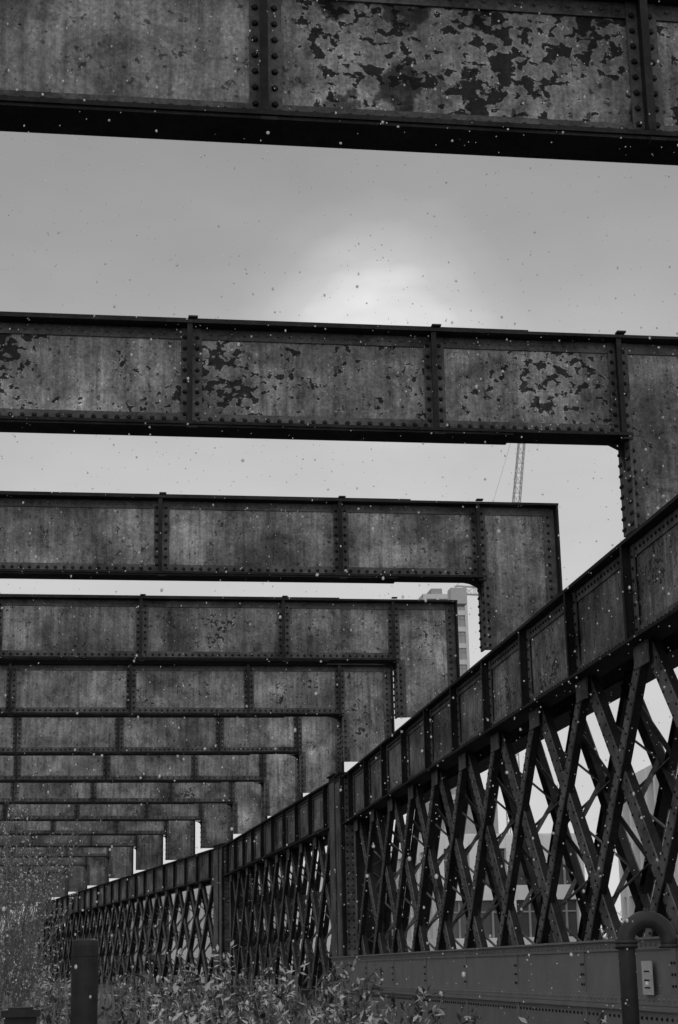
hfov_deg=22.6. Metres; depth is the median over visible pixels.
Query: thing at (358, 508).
falling snow
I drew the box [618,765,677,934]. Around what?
apartment building
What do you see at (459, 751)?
lattice truss
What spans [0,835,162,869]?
portal frame
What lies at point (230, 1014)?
bush
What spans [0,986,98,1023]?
bush
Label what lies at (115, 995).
bush
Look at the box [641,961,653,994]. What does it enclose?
label sign
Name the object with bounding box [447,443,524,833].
tower crane
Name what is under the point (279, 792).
portal frame
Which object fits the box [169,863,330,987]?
warehouse building
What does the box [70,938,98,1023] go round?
round post
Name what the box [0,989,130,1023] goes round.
bush
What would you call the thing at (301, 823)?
lattice truss
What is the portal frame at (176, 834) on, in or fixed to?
on the lattice truss at (191, 873)
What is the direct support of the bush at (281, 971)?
on the ground at (109, 996)
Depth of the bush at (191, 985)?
37.99 m
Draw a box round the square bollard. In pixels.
[1,1007,40,1023]
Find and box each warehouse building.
[75,896,168,981]
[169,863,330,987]
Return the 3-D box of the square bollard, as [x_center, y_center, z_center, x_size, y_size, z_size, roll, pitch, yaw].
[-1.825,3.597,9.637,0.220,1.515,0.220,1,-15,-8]
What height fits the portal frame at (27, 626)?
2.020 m
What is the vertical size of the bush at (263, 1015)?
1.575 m
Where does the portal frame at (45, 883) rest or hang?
on the lattice truss at (191, 873)
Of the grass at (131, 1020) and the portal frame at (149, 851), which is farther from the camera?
the portal frame at (149, 851)
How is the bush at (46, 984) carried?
on the ground at (109, 996)
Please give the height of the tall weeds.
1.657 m
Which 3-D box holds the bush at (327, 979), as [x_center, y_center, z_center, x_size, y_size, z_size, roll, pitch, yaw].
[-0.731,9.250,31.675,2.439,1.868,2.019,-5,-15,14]
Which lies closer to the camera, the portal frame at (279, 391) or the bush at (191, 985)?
the portal frame at (279, 391)
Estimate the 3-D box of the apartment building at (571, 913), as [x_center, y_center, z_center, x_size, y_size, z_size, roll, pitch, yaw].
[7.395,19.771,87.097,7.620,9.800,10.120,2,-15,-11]
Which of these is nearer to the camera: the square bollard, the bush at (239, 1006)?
the square bollard
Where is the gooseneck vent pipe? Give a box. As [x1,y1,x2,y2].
[614,908,677,1023]
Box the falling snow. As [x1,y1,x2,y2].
[0,0,677,1019]
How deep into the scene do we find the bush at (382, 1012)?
16.74 m
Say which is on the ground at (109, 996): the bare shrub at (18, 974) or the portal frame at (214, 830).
the bare shrub at (18, 974)
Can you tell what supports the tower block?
on the ground at (109, 996)
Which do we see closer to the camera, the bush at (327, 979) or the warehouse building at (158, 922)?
the bush at (327, 979)
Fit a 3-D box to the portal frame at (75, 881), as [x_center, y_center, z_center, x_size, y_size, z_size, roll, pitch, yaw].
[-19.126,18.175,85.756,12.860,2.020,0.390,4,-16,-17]
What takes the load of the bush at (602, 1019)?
on the ground at (109, 996)
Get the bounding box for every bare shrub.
[0,796,101,1020]
[0,839,68,1009]
[0,852,54,1002]
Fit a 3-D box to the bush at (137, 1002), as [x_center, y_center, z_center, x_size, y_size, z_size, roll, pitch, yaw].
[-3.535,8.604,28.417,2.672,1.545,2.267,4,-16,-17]
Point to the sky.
(325, 241)
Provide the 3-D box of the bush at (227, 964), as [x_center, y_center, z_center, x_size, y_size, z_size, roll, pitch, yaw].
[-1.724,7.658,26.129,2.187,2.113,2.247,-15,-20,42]
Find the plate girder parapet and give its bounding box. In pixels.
[329,935,677,1023]
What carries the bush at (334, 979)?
on the ground at (109, 996)
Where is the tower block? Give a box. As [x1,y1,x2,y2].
[418,589,469,838]
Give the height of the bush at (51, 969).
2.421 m
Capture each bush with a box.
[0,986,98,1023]
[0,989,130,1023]
[3,971,104,1019]
[28,960,70,1006]
[33,978,144,1015]
[42,981,201,1023]
[62,990,236,1023]
[98,937,257,1023]
[131,997,314,1023]
[144,940,319,1023]
[150,950,376,1023]
[173,965,278,1011]
[188,980,392,1023]
[220,967,437,1023]
[239,958,379,1023]
[251,958,342,1023]
[253,982,441,1023]
[300,973,483,1023]
[519,1011,606,1023]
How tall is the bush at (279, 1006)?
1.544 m
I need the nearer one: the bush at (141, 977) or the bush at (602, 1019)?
the bush at (602, 1019)
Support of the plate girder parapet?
on the ground at (109, 996)
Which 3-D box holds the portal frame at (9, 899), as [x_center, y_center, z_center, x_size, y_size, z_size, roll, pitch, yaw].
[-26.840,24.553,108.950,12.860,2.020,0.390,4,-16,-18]
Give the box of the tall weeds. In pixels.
[0,972,447,1023]
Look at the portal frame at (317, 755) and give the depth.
40.28 m
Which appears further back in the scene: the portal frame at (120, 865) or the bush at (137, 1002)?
the portal frame at (120, 865)
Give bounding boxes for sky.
[0,131,677,971]
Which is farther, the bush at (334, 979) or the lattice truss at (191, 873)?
the lattice truss at (191, 873)
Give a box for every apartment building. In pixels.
[391,800,584,951]
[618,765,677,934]
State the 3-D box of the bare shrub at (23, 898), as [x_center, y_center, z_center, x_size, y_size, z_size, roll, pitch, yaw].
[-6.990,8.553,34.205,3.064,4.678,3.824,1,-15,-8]
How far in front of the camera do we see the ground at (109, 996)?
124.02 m
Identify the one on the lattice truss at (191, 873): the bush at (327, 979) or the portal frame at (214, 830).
the portal frame at (214, 830)
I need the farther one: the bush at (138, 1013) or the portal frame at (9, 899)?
the portal frame at (9, 899)
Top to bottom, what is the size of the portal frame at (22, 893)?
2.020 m
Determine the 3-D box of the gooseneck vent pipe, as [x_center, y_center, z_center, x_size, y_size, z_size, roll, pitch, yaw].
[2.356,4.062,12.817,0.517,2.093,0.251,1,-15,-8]
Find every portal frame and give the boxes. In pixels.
[0,0,677,165]
[0,311,677,536]
[0,491,562,651]
[0,594,459,718]
[0,663,394,762]
[0,717,343,793]
[0,754,302,816]
[0,782,267,833]
[0,804,232,848]
[0,821,194,859]
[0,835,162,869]
[0,847,133,878]
[0,857,108,885]
[0,866,86,891]
[0,873,67,896]
[0,891,20,908]
[1,880,50,901]
[1,886,34,905]
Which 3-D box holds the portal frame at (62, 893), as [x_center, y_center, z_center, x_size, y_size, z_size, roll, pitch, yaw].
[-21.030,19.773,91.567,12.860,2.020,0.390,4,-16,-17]
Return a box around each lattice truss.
[36,844,218,997]
[218,773,337,1015]
[333,494,677,956]
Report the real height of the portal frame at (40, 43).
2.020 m
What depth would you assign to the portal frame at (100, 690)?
34.36 m
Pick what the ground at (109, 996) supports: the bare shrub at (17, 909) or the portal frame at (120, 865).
the bare shrub at (17, 909)
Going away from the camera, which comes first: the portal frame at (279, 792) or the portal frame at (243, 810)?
the portal frame at (279, 792)
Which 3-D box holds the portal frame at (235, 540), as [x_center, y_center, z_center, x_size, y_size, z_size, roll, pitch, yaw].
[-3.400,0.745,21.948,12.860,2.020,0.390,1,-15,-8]
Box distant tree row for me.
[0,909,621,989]
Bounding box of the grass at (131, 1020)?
[0,992,438,1023]
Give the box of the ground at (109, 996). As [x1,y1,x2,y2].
[0,975,329,1023]
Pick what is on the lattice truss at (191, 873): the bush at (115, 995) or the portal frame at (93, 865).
the portal frame at (93, 865)
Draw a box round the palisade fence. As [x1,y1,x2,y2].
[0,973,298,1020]

